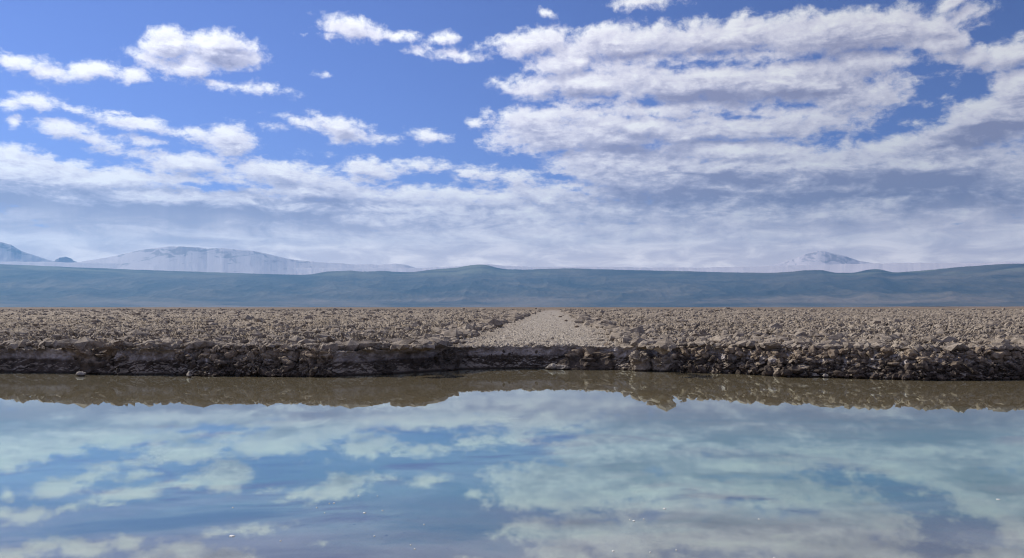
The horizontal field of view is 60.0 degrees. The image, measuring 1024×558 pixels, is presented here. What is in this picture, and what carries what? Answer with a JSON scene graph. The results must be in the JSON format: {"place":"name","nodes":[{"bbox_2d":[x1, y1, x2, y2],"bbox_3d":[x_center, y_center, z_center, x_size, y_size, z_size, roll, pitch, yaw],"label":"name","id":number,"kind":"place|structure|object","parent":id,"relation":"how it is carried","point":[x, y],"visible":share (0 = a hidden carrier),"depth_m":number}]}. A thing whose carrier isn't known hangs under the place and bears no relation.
{"place":"outdoors","nodes":[
{"label":"outdoors","id":0,"kind":"place"},
{"bbox_2d":[0,242,53,261],"bbox_3d":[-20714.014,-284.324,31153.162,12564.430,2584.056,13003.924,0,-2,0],"label":"snow peak","id":1,"kind":"structure","parent":0,"point":[9,253],"depth_m":32044.97},
{"bbox_2d":[54,257,74,262],"bbox_3d":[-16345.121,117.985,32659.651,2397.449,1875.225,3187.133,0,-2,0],"label":"rocky peak","id":2,"kind":"structure","parent":0,"point":[65,259],"depth_m":32537.93},
{"bbox_2d":[80,246,414,274],"bbox_3d":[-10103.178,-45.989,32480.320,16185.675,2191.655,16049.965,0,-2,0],"label":"snow volcano","id":3,"kind":"structure","parent":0,"point":[191,259],"depth_m":31030.50},
{"bbox_2d":[0,449,1023,557],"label":"lake bed","id":4,"kind":"object","parent":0,"point":[530,503],"visible":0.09,"depth_m":7.73},
{"bbox_2d":[213,354,229,370],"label":"salt block","id":5,"kind":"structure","parent":4,"relation":"on","point":[221,355],"depth_m":21.02},
{"bbox_2d":[231,351,263,369],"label":"salt block","id":6,"kind":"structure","parent":4,"relation":"on","point":[250,355],"depth_m":20.92},
{"bbox_2d":[263,348,281,366],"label":"salt block","id":7,"kind":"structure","parent":4,"relation":"on","point":[274,359],"depth_m":20.90},
{"bbox_2d":[297,361,309,375],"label":"salt block","id":8,"kind":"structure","parent":4,"relation":"on","point":[303,368],"depth_m":20.68},
{"bbox_2d":[311,346,335,369],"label":"salt block","id":9,"kind":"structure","parent":4,"relation":"on","point":[319,358],"depth_m":20.74},
{"bbox_2d":[373,361,397,373],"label":"salt block","id":10,"kind":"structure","parent":4,"relation":"on","point":[388,367],"depth_m":21.24},
{"bbox_2d":[409,359,434,370],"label":"salt block","id":11,"kind":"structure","parent":4,"relation":"on","point":[415,365],"depth_m":22.04},
{"bbox_2d":[481,354,494,364],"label":"salt block","id":12,"kind":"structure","parent":4,"relation":"on","point":[489,358],"depth_m":23.21},
{"bbox_2d":[496,349,513,364],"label":"salt block","id":13,"kind":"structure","parent":4,"relation":"on","point":[501,358],"depth_m":23.26},
{"bbox_2d":[535,350,544,365],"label":"salt block","id":14,"kind":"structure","parent":4,"relation":"on","point":[542,358],"depth_m":23.41},
{"bbox_2d":[545,363,569,368],"bbox_3d":[1.181,2.269,22.925,0.670,0.214,0.392,0,-2,0],"label":"salt shelf","id":15,"kind":"object","parent":4,"relation":"on","point":[554,366],"visible":0.94,"depth_m":22.81},
{"bbox_2d":[555,341,615,369],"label":"salt block","id":16,"kind":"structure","parent":4,"relation":"on","point":[588,358],"depth_m":22.98},
{"bbox_2d":[629,350,651,370],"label":"salt block","id":17,"kind":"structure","parent":4,"relation":"on","point":[640,361],"depth_m":22.34},
{"bbox_2d":[650,355,678,370],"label":"salt block","id":18,"kind":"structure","parent":4,"relation":"on","point":[664,363],"depth_m":22.22},
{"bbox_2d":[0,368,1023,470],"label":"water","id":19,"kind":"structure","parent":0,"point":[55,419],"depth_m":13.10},
{"bbox_2d":[75,371,85,375],"bbox_3d":[-10.079,2.216,20.727,0.239,0.126,0.198,0,-2,0],"label":"salt lump","id":20,"kind":"object","parent":19,"relation":"on","point":[80,373],"visible":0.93,"depth_m":20.67},
{"bbox_2d":[0,264,1023,306],"bbox_3d":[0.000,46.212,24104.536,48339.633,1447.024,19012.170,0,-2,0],"label":"hills","id":21,"kind":"structure","parent":0,"point":[1000,285],"depth_m":24506.20},
{"bbox_2d":[0,307,1023,379],"bbox_3d":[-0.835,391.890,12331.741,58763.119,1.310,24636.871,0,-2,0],"label":"salt flat","id":22,"kind":"structure","parent":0,"point":[143,361],"depth_m":26.44},
{"bbox_2d":[70,337,142,373],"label":"salt block","id":23,"kind":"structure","parent":22,"relation":"on","point":[90,362],"depth_m":21.38},
{"bbox_2d":[192,349,202,359],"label":"salt block","id":24,"kind":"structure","parent":22,"relation":"on","point":[199,352],"depth_m":21.24},
{"bbox_2d":[434,344,462,369],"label":"salt block","id":25,"kind":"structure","parent":22,"relation":"on","point":[449,359],"depth_m":22.51},
{"bbox_2d":[0,307,1023,354],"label":"salt rubble","id":26,"kind":"object","parent":22,"relation":"on","point":[449,335],"visible":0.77,"depth_m":32.46},
{"bbox_2d":[92,344,1023,379],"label":"bank rubble","id":27,"kind":"object","parent":22,"relation":"on","point":[923,359],"visible":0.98,"depth_m":20.55},
{"bbox_2d":[0,261,1023,274],"bbox_3d":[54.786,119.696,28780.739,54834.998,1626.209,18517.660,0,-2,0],"label":"snow ridge","id":28,"kind":"structure","parent":0,"point":[889,267],"depth_m":30892.42},
{"bbox_2d":[0,0,1023,267],"label":"sky","id":29,"kind":"structure","parent":0,"point":[413,133]},
{"bbox_2d":[459,308,626,347],"bbox_3d":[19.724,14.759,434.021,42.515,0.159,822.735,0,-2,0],"label":"track","id":30,"kind":"structure","parent":0,"point":[541,325],"depth_m":33.35},
{"bbox_2d":[768,251,868,265],"bbox_3d":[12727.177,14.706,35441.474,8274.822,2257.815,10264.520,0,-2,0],"label":"snow cone","id":31,"kind":"object","parent":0,"point":[819,258],"visible":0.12,"depth_m":35022.48},
{"bbox_2d":[902,306,1023,306],"bbox_3d":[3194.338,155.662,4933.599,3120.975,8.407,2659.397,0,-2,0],"label":"sand rise","id":32,"kind":"structure","parent":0,"point":[953,306],"depth_m":5216.73}
]}

